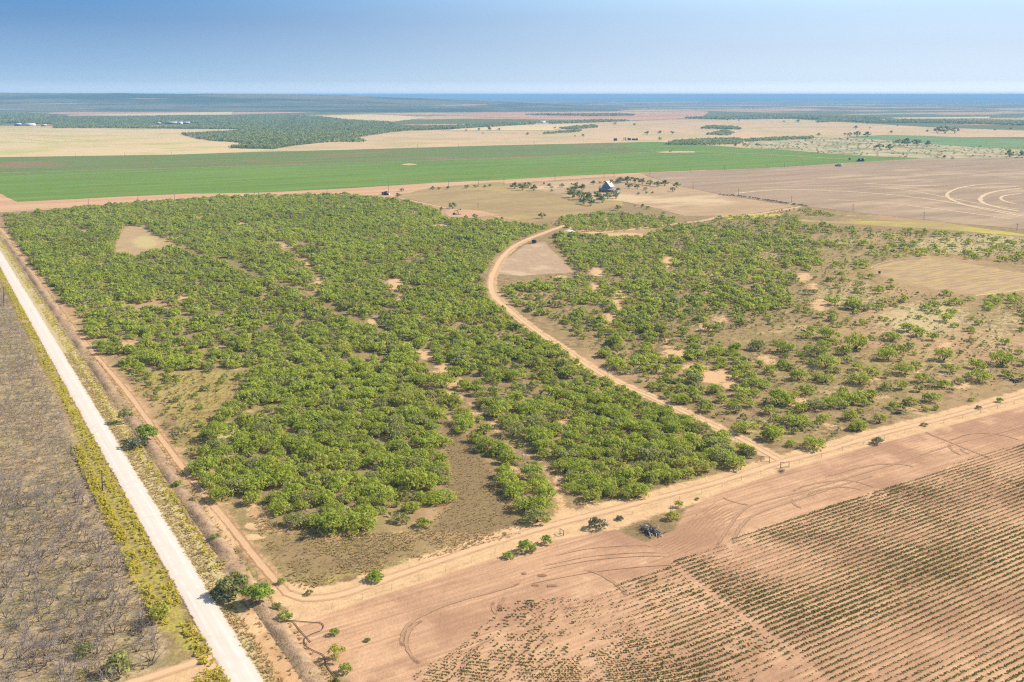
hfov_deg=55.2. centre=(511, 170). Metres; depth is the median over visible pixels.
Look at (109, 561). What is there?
bare mesquite
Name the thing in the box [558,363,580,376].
mesquite tree
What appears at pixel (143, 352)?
mesquite tree
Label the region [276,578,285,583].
shrub
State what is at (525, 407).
mesquite tree
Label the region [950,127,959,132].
field tree
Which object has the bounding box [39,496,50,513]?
bare mesquite
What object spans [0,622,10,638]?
bare mesquite
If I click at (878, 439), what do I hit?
shrub
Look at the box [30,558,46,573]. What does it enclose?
bare mesquite
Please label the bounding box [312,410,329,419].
mesquite tree
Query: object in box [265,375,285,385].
mesquite tree
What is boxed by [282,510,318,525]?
mesquite tree
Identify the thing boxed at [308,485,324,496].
mesquite tree
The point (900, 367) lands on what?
mesquite tree
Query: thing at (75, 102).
hills
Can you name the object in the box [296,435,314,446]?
mesquite tree
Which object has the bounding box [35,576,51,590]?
bare mesquite
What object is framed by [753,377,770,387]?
mesquite tree
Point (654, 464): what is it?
mesquite tree
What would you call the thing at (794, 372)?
mesquite tree
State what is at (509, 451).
mesquite tree
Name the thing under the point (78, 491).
bare mesquite
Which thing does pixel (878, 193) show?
field lane
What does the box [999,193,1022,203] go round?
field lane
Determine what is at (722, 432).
mesquite tree
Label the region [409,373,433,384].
mesquite tree
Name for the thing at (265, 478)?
mesquite tree
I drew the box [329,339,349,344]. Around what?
mesquite tree
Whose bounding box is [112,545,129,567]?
bare mesquite
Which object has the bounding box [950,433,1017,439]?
tyre marks
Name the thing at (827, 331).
mesquite tree
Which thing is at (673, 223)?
dirt track
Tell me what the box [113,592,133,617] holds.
bare mesquite
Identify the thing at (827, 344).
mesquite tree
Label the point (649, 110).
land
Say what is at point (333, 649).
shrub
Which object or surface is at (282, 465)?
mesquite tree
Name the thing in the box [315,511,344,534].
mesquite tree
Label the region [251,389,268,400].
mesquite tree
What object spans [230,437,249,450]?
mesquite tree
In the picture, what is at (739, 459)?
mesquite tree
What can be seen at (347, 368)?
mesquite tree
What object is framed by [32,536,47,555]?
bare mesquite
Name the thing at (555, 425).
mesquite tree
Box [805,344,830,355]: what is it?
mesquite tree
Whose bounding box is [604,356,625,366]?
mesquite tree
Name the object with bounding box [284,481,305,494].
mesquite tree
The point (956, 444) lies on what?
tyre marks
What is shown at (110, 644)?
bare mesquite
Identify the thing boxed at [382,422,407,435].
mesquite tree
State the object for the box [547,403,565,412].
mesquite tree
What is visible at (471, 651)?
tyre marks
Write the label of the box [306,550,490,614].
fence
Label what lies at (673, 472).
mesquite tree
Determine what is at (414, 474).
mesquite tree
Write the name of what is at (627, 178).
field tree
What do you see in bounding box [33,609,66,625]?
bare mesquite
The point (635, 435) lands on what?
mesquite tree
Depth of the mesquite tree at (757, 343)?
384.54 m
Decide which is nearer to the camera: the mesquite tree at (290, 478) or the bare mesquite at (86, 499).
the bare mesquite at (86, 499)
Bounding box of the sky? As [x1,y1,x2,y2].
[0,0,1023,97]
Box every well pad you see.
[379,194,398,197]
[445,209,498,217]
[660,151,695,152]
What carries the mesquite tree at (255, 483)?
on the ground at (382, 616)
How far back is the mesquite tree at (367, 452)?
269.20 m
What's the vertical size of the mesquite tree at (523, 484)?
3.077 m
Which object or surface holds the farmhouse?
on the ground at (382, 616)
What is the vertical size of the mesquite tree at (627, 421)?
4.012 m
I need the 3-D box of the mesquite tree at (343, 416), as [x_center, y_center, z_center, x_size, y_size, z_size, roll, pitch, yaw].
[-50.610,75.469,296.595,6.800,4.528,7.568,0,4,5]
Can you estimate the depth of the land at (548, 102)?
13361.00 m
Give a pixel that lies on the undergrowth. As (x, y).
(636, 330)
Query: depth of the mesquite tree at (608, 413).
300.60 m
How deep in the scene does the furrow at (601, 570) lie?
206.32 m
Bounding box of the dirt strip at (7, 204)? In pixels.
[0,170,703,211]
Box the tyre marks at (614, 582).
[589,570,626,593]
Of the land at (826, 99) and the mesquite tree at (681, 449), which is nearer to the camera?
the mesquite tree at (681, 449)
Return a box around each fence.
[88,349,256,571]
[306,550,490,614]
[802,401,1013,459]
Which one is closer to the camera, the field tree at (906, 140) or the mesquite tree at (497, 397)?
the mesquite tree at (497, 397)
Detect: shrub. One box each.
[72,640,96,658]
[105,649,135,672]
[122,436,149,447]
[150,599,171,619]
[173,480,182,486]
[209,533,221,539]
[210,588,221,595]
[213,586,239,602]
[271,602,281,608]
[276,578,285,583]
[277,609,292,620]
[305,589,313,594]
[325,642,346,661]
[329,627,339,633]
[338,662,352,673]
[365,569,383,581]
[501,551,514,558]
[516,539,535,551]
[539,535,552,543]
[588,516,608,528]
[615,515,623,519]
[664,510,680,519]
[674,500,683,506]
[743,447,756,456]
[871,437,884,442]
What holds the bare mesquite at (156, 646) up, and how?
on the ground at (382, 616)
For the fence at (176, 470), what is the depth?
255.12 m
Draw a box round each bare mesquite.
[0,470,14,490]
[0,504,9,522]
[0,519,8,535]
[0,529,14,546]
[0,530,20,551]
[0,559,24,577]
[0,564,22,586]
[0,580,12,597]
[0,599,32,623]
[0,600,15,617]
[0,612,22,626]
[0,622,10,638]
[0,636,13,659]
[0,663,17,678]
[1,499,13,516]
[1,589,34,604]
[2,535,27,555]
[3,491,23,507]
[3,654,29,681]
[4,485,27,501]
[5,582,20,596]
[6,563,24,586]
[8,489,27,504]
[8,499,25,520]
[9,471,28,494]
[10,636,35,667]
[11,491,35,506]
[12,556,37,576]
[12,583,31,598]
[12,617,37,643]
[13,603,35,633]
[13,639,40,668]
[15,548,41,571]
[15,628,37,657]
[16,578,49,601]
[17,515,39,530]
[19,545,37,558]
[21,625,44,648]
[22,516,43,541]
[23,562,42,578]
[23,626,39,639]
[25,640,47,656]
[26,488,43,509]
[26,603,54,621]
[29,540,51,556]
[29,545,46,558]
[29,564,51,580]
[29,595,43,612]
[30,486,50,506]
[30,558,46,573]
[31,511,50,529]
[31,584,58,606]
[31,650,50,673]
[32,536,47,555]
[32,582,48,608]
[33,579,51,594]
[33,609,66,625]
[33,632,60,660]
[35,482,54,504]
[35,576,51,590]
[35,617,60,640]
[35,630,62,666]
[38,596,67,613]
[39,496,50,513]
[39,506,57,519]
[42,604,65,628]
[43,486,55,505]
[47,552,76,575]
[47,581,71,599]
[47,623,78,653]
[47,661,68,681]
[48,528,66,541]
[48,594,75,617]
[48,647,79,666]
[49,545,62,559]
[49,546,66,561]
[51,479,66,495]
[51,532,64,550]
[51,648,67,673]
[52,614,83,643]
[53,519,72,536]
[53,649,65,670]
[55,624,82,637]
[55,654,83,681]
[56,474,74,493]
[56,608,73,626]
[57,565,93,583]
[59,548,80,565]
[59,583,92,603]
[60,529,79,545]
[60,575,84,591]
[60,672,81,681]
[61,606,82,622]
[62,513,78,530]
[64,488,81,501]
[65,516,86,531]
[65,519,91,537]
[65,650,81,675]
[66,483,89,498]
[68,596,84,616]
[69,576,86,596]
[71,480,82,496]
[72,508,94,526]
[72,547,102,566]
[72,550,94,569]
[73,620,96,644]
[74,588,95,605]
[75,495,92,507]
[75,612,95,633]
[76,606,91,636]
[76,654,94,676]
[77,603,91,621]
[78,526,98,542]
[79,487,92,504]
[80,606,97,619]
[81,581,108,596]
[81,627,118,654]
[84,666,103,681]
[85,581,119,597]
[87,587,102,601]
[87,603,114,626]
[87,644,108,669]
[87,659,105,681]
[88,533,109,549]
[88,571,110,584]
[88,620,102,640]
[89,524,113,538]
[89,551,107,572]
[89,578,116,599]
[90,638,111,659]
[92,589,130,615]
[93,632,123,652]
[94,528,110,551]
[94,608,119,633]
[95,540,121,560]
[99,550,122,572]
[99,616,113,633]
[99,665,122,681]
[101,570,125,586]
[102,570,122,591]
[104,553,118,566]
[104,555,124,575]
[109,611,130,631]
[111,590,134,603]
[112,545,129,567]
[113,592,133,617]
[115,552,133,574]
[118,589,135,611]
[126,600,146,619]
[126,622,148,635]
[129,608,154,635]
[130,631,156,660]
[131,588,148,604]
[134,602,154,621]
[135,624,157,649]
[137,654,156,668]
[140,617,163,640]
[146,630,173,664]
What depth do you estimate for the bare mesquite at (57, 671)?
165.48 m
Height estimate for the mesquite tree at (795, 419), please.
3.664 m
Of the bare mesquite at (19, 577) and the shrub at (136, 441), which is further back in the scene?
the shrub at (136, 441)
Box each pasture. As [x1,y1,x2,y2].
[399,182,624,219]
[517,174,791,215]
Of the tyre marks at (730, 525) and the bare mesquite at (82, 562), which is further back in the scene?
the tyre marks at (730, 525)
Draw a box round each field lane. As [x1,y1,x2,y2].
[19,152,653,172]
[694,151,837,158]
[735,189,1018,213]
[769,185,1019,209]
[828,199,1015,219]
[865,183,935,185]
[944,183,1020,215]
[956,186,1013,187]
[977,188,1021,211]
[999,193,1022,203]
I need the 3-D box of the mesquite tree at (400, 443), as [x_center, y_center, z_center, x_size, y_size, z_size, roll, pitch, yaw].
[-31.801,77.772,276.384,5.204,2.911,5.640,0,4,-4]
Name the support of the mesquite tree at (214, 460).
on the ground at (382, 616)
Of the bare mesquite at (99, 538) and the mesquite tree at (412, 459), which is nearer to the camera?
the bare mesquite at (99, 538)
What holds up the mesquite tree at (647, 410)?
on the ground at (382, 616)
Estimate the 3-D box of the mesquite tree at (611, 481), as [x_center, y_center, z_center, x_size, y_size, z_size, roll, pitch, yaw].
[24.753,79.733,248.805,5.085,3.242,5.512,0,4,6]
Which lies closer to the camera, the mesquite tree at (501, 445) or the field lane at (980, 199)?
the mesquite tree at (501, 445)
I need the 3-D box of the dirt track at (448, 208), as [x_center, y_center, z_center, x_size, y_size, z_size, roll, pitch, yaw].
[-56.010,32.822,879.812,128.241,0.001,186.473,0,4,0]
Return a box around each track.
[0,227,292,593]
[283,394,1023,601]
[286,620,339,681]
[397,197,518,219]
[486,226,564,314]
[513,315,783,460]
[567,207,797,232]
[974,289,1023,295]
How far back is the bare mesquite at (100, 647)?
174.15 m
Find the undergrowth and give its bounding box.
[6,196,1023,538]
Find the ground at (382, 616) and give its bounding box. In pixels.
[0,98,1023,681]
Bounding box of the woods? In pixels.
[0,112,1023,157]
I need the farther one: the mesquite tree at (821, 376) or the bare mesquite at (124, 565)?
the mesquite tree at (821, 376)
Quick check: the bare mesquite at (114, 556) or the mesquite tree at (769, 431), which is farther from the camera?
the mesquite tree at (769, 431)
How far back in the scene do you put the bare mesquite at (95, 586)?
194.92 m
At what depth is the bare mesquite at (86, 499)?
237.69 m
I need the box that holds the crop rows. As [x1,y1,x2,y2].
[422,444,1023,681]
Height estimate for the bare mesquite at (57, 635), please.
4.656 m
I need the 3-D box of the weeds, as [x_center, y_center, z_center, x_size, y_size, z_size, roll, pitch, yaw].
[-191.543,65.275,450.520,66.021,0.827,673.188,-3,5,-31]
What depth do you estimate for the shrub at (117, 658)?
169.11 m
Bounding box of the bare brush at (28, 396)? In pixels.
[0,284,92,621]
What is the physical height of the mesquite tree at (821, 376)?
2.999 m
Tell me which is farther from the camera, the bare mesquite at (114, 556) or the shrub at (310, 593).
the bare mesquite at (114, 556)
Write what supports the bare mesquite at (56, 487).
on the ground at (382, 616)
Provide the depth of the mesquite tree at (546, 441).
275.55 m
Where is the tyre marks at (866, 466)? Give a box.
[830,463,911,475]
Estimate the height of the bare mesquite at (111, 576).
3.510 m
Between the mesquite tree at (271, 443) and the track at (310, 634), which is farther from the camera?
the mesquite tree at (271, 443)
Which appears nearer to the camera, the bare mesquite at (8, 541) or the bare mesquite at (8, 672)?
the bare mesquite at (8, 672)
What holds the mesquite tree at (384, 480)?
on the ground at (382, 616)
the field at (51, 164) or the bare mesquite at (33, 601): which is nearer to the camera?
the bare mesquite at (33, 601)
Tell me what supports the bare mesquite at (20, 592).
on the ground at (382, 616)
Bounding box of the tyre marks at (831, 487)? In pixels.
[808,486,860,494]
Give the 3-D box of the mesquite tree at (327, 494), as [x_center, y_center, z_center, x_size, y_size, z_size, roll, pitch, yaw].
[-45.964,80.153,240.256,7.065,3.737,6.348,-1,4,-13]
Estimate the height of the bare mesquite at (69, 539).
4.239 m
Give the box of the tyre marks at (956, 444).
[926,432,990,458]
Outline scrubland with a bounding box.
[746,137,1023,158]
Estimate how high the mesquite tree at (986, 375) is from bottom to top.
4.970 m
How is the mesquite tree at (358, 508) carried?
on the ground at (382, 616)
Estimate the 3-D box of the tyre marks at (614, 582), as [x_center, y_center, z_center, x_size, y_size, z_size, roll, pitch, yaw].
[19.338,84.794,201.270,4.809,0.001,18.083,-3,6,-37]
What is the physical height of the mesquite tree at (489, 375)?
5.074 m
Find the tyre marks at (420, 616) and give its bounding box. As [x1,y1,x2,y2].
[400,583,518,644]
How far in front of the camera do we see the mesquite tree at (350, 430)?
286.56 m
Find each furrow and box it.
[535,565,663,582]
[548,556,635,568]
[549,552,656,564]
[556,545,646,555]
[656,502,715,544]
[661,505,716,545]
[665,506,721,546]
[669,507,725,547]
[676,509,728,547]
[680,510,733,548]
[684,512,736,549]
[685,513,740,552]
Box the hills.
[0,93,627,111]
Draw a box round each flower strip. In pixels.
[722,214,780,219]
[799,220,1023,235]
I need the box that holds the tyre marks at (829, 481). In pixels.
[794,480,872,489]
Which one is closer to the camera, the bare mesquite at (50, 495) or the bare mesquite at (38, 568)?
the bare mesquite at (38, 568)
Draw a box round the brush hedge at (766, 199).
[719,194,807,205]
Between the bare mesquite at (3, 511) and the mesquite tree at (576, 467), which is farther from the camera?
the mesquite tree at (576, 467)
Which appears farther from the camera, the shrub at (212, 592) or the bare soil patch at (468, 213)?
the bare soil patch at (468, 213)
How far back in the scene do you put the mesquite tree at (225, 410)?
302.47 m
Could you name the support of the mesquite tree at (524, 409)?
on the ground at (382, 616)
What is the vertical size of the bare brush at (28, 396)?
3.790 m
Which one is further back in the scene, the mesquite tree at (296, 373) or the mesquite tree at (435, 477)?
the mesquite tree at (296, 373)
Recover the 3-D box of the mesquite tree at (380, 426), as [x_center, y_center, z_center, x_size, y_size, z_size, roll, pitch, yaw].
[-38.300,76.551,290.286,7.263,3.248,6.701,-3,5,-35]
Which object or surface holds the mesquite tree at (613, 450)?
on the ground at (382, 616)
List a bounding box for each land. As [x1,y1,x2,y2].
[48,112,304,115]
[98,112,231,115]
[324,114,425,121]
[437,109,708,119]
[451,124,585,130]
[533,102,563,102]
[564,100,638,100]
[618,110,680,110]
[706,108,829,111]
[715,108,776,108]
[797,106,870,106]
[805,99,847,99]
[835,101,880,101]
[852,104,944,104]
[896,117,989,118]
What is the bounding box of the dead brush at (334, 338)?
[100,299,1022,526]
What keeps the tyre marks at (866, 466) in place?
on the ground at (382, 616)
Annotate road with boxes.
[0,251,264,681]
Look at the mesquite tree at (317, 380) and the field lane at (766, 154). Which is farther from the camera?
the field lane at (766, 154)
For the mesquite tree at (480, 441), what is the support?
on the ground at (382, 616)
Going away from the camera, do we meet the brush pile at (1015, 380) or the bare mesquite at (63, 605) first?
the bare mesquite at (63, 605)
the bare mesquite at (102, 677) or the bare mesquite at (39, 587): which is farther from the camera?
the bare mesquite at (39, 587)
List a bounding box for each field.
[0,128,271,156]
[0,142,920,201]
[0,143,646,172]
[261,118,1023,151]
[642,157,1023,228]
[847,135,1023,149]
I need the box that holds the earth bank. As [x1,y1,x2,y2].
[4,239,327,681]
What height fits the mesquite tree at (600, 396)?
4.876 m
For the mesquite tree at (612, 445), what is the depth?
275.04 m
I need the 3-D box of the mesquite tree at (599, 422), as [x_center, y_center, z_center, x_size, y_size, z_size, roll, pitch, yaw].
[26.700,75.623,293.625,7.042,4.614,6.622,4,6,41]
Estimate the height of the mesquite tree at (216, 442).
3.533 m
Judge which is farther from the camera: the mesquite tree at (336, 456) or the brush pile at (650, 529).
the mesquite tree at (336, 456)
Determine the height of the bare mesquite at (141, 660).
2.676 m
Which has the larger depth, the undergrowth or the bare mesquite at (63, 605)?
the undergrowth
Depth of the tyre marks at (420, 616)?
191.82 m
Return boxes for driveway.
[124,654,214,681]
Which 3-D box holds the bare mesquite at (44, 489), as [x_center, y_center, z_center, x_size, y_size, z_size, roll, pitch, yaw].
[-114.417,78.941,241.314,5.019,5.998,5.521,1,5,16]
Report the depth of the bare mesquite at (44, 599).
189.22 m
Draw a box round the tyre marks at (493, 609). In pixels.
[491,602,496,613]
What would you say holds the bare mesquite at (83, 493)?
on the ground at (382, 616)
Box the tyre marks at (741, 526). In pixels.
[733,476,871,540]
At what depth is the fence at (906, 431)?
290.61 m
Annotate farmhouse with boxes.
[599,181,614,191]
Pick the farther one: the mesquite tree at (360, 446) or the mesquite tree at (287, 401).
the mesquite tree at (287, 401)
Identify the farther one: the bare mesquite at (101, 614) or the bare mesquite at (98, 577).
the bare mesquite at (98, 577)
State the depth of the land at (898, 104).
10461.43 m
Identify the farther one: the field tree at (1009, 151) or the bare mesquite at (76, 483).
the field tree at (1009, 151)
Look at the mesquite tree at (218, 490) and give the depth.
241.60 m
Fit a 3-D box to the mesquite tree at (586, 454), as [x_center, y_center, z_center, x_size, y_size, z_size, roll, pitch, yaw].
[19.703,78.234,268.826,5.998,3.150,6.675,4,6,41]
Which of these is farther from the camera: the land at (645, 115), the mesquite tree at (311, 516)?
the land at (645, 115)
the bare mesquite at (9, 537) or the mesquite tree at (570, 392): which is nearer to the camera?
the bare mesquite at (9, 537)
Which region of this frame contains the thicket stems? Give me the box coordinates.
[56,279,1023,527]
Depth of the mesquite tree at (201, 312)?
433.49 m
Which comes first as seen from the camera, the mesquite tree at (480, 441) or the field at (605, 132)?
the mesquite tree at (480, 441)
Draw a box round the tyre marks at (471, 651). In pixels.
[459,636,493,673]
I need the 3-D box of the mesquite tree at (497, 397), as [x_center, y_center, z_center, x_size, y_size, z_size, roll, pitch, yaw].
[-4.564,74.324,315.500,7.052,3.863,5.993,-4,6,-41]
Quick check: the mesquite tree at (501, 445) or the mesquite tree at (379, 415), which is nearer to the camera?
the mesquite tree at (501, 445)
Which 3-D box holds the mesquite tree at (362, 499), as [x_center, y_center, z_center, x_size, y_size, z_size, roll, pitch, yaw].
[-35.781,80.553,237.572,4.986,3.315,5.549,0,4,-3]
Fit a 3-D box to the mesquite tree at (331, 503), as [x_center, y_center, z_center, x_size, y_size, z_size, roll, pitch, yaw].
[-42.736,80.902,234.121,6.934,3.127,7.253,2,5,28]
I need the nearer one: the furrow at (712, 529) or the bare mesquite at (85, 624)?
the bare mesquite at (85, 624)
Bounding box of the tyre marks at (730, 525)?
[718,426,1023,542]
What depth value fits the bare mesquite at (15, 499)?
237.65 m
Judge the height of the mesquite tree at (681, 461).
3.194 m
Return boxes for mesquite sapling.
[116,407,134,422]
[134,424,159,438]
[215,571,250,594]
[235,581,274,601]
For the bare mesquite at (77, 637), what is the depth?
177.62 m
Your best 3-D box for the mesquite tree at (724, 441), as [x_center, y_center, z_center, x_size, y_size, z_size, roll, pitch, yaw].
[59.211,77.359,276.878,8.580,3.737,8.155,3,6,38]
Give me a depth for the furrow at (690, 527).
225.82 m
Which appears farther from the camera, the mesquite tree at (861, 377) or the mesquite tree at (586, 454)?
the mesquite tree at (861, 377)
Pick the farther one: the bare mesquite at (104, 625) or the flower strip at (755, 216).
the flower strip at (755, 216)
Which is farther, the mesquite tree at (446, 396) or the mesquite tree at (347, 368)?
the mesquite tree at (347, 368)
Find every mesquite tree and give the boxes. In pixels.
[134,350,151,360]
[141,351,162,362]
[184,458,211,472]
[193,310,212,318]
[196,454,219,470]
[199,422,230,438]
[200,473,225,489]
[206,438,227,450]
[206,486,234,501]
[210,444,235,454]
[213,406,240,418]
[214,464,234,477]
[221,399,246,407]
[221,477,248,492]
[222,472,237,482]
[226,473,254,488]
[229,432,247,442]
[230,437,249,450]
[231,389,256,402]
[234,412,253,424]
[235,430,249,438]
[240,466,257,476]
[240,477,267,493]
[241,490,262,503]
[243,458,259,470]
[244,378,265,385]
[246,463,268,478]
[249,430,270,441]
[250,421,274,432]
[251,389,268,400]
[252,453,275,467]
[253,367,275,378]
[256,462,276,473]
[256,473,277,489]
[260,393,283,402]
[262,385,284,395]
[262,439,281,450]
[264,461,297,478]
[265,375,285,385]
[266,449,287,460]
[266,499,295,515]
[267,490,290,503]
[268,468,298,485]
[273,386,286,394]
[276,323,295,334]
[280,398,301,407]
[281,369,305,381]
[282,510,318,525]
[284,434,304,449]
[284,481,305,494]
[285,364,308,376]
[288,379,312,391]
[289,441,305,452]
[293,429,312,436]
[293,489,313,501]
[296,420,319,431]
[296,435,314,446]
[296,444,318,455]
[298,412,320,423]
[302,443,331,459]
[303,511,322,528]
[304,365,325,372]
[308,327,329,337]
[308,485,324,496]
[309,375,330,385]
[309,455,330,468]
[311,488,336,503]
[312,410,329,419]
[314,418,336,432]
[314,431,339,443]
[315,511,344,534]
[317,499,343,511]
[320,422,339,431]
[320,505,366,526]
[321,409,341,420]
[323,478,340,488]
[325,468,352,482]
[327,432,347,440]
[327,453,347,464]
[327,480,348,491]
[328,364,353,373]
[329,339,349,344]
[334,343,351,351]
[335,412,354,425]
[336,424,355,436]
[339,399,356,410]
[342,485,361,497]
[342,512,376,533]
[346,418,370,429]
[351,362,373,371]
[351,415,373,423]
[352,501,373,516]
[353,386,375,398]
[354,439,371,452]
[354,492,371,505]
[356,410,387,422]
[358,450,377,462]
[361,370,376,378]
[361,508,379,518]
[362,480,385,499]
[364,470,381,479]
[364,476,383,485]
[365,378,384,388]
[366,451,393,465]
[369,486,395,500]
[369,489,398,505]
[370,406,384,412]
[371,422,393,430]
[373,373,390,385]
[381,474,397,486]
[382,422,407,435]
[385,413,404,421]
[385,414,403,428]
[389,390,413,405]
[389,429,409,438]
[391,448,407,457]
[391,454,409,466]
[391,471,407,482]
[392,439,407,449]
[394,387,414,395]
[394,404,425,417]
[395,466,430,490]
[397,382,413,390]
[401,500,420,512]
[402,453,424,469]
[403,410,424,423]
[404,448,429,457]
[406,423,423,435]
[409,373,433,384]
[409,386,427,397]
[410,413,428,425]
[414,434,438,448]
[415,398,435,408]
[416,458,433,471]
[418,489,445,503]
[418,492,437,503]
[420,472,442,486]
[422,404,445,416]
[424,407,447,420]
[427,370,457,386]
[428,461,449,469]
[430,434,452,446]
[430,465,452,477]
[432,450,449,461]
[435,392,452,404]
[437,488,456,501]
[445,366,466,374]
[451,413,474,424]
[472,435,497,449]
[480,396,497,406]
[483,367,502,380]
[487,395,504,404]
[488,399,511,411]
[488,440,511,453]
[492,469,518,485]
[496,464,515,474]
[497,448,515,456]
[499,412,518,423]
[502,419,524,434]
[503,367,525,379]
[503,396,517,408]
[503,485,524,497]
[504,347,525,358]
[507,390,524,396]
[510,479,531,494]
[511,494,534,510]
[512,401,535,411]
[520,403,541,413]
[520,464,543,478]
[521,426,553,441]
[522,506,551,522]
[524,407,546,426]
[526,494,556,512]
[527,477,550,489]
[529,347,546,356]
[531,418,547,426]
[532,437,556,448]
[532,483,556,498]
[533,399,549,413]
[534,428,556,438]
[538,394,554,403]
[540,384,563,395]
[544,420,571,433]
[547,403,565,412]
[550,454,573,469]
[555,407,574,417]
[555,448,579,459]
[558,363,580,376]
[561,390,577,399]
[561,428,582,441]
[561,481,582,490]
[564,469,583,480]
[565,392,586,404]
[566,462,588,471]
[568,457,588,468]
[569,416,585,425]
[571,420,593,435]
[572,443,596,451]
[573,449,592,459]
[574,414,594,423]
[575,458,594,469]
[575,474,595,486]
[582,485,601,500]
[583,471,601,481]
[586,391,610,402]
[587,447,606,458]
[589,416,611,428]
[590,479,610,493]
[593,400,609,411]
[596,454,619,468]
[600,477,616,487]
[601,466,623,478]
[602,437,628,448]
[602,447,620,456]
[603,409,621,420]
[603,433,621,442]
[603,484,618,495]
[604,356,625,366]
[605,404,628,415]
[605,437,626,447]
[607,416,622,427]
[610,474,625,485]
[614,412,635,421]
[615,417,640,431]
[615,465,642,480]
[618,483,638,495]
[623,483,649,497]
[628,432,643,443]
[629,460,649,470]
[631,438,646,445]
[632,419,656,432]
[632,482,653,494]
[635,441,644,450]
[635,445,661,458]
[637,407,656,416]
[639,449,656,460]
[641,438,669,449]
[641,468,670,480]
[644,428,666,438]
[646,460,667,474]
[653,464,672,476]
[657,408,674,415]
[659,415,682,424]
[665,421,684,432]
[666,436,682,446]
[667,437,695,452]
[667,454,697,467]
[667,468,687,479]
[669,446,691,460]
[670,392,688,402]
[679,414,699,421]
[679,418,694,427]
[681,431,700,441]
[685,371,704,381]
[689,420,710,432]
[692,459,717,471]
[704,436,731,448]
[706,382,724,392]
[706,445,730,455]
[707,345,724,355]
[708,429,731,438]
[711,448,736,462]
[725,452,746,469]
[729,419,758,432]
[747,338,767,349]
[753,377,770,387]
[759,424,785,439]
[764,388,791,404]
[771,337,796,352]
[784,411,811,428]
[788,369,810,379]
[802,434,826,450]
[803,398,827,409]
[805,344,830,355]
[812,352,839,366]
[815,339,832,347]
[816,326,841,337]
[816,372,835,382]
[820,393,840,406]
[830,390,854,404]
[841,409,858,419]
[842,332,870,348]
[844,393,862,403]
[847,371,874,383]
[853,419,869,429]
[876,347,898,358]
[884,331,901,340]
[893,362,916,373]
[921,392,940,401]
[934,346,952,359]
[964,367,993,380]
[989,349,1015,363]
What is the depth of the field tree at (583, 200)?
899.62 m
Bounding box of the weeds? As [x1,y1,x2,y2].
[0,236,332,681]
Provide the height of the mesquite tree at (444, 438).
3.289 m
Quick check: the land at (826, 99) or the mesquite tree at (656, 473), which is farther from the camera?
the land at (826, 99)
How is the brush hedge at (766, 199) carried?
on the field at (944, 175)
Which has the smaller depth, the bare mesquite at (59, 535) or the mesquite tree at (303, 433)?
the bare mesquite at (59, 535)
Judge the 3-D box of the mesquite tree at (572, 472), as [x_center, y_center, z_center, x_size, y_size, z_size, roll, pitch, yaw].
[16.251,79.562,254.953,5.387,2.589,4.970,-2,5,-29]
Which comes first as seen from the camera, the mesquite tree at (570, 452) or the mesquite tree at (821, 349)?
the mesquite tree at (570, 452)
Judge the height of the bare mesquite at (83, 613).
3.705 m
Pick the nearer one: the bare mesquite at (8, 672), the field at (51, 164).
the bare mesquite at (8, 672)
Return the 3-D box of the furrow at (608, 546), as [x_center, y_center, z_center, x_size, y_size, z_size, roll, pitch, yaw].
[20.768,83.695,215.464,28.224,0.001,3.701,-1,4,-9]
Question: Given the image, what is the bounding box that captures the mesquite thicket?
[3,192,1023,526]
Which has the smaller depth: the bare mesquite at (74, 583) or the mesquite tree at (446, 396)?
the bare mesquite at (74, 583)
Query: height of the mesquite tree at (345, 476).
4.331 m
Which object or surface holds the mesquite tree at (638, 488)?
on the ground at (382, 616)
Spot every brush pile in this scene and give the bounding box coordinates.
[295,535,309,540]
[635,522,666,537]
[1007,378,1023,382]
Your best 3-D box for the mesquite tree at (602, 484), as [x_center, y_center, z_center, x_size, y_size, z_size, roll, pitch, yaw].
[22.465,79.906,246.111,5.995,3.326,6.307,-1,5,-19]
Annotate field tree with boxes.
[518,184,526,189]
[567,189,575,197]
[572,190,584,199]
[579,197,586,203]
[583,192,593,201]
[587,198,594,205]
[593,191,601,198]
[597,195,606,202]
[622,176,632,182]
[901,138,913,145]
[913,139,921,144]
[938,125,950,132]
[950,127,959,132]
[1005,149,1013,156]
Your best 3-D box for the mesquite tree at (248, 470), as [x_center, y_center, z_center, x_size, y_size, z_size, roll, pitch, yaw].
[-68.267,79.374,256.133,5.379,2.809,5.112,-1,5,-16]
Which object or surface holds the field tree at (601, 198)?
on the pasture at (502, 199)
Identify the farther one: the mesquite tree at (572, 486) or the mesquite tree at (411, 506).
the mesquite tree at (572, 486)
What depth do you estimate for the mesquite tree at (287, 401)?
312.69 m
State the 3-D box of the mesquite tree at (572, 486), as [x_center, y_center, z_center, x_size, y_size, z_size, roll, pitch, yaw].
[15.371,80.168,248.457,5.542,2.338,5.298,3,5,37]
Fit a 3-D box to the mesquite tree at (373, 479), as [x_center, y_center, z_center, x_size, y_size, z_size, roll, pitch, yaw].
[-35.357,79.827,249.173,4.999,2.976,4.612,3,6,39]
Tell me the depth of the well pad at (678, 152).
1708.03 m
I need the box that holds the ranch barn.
[22,123,35,125]
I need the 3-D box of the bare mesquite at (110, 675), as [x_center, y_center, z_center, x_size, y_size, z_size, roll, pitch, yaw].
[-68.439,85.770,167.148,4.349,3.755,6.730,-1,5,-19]
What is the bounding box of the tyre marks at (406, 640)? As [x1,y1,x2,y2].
[404,621,422,662]
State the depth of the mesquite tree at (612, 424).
292.55 m
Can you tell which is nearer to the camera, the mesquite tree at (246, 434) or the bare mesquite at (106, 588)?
the bare mesquite at (106, 588)
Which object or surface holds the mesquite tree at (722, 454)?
on the ground at (382, 616)
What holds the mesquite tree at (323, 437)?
on the ground at (382, 616)

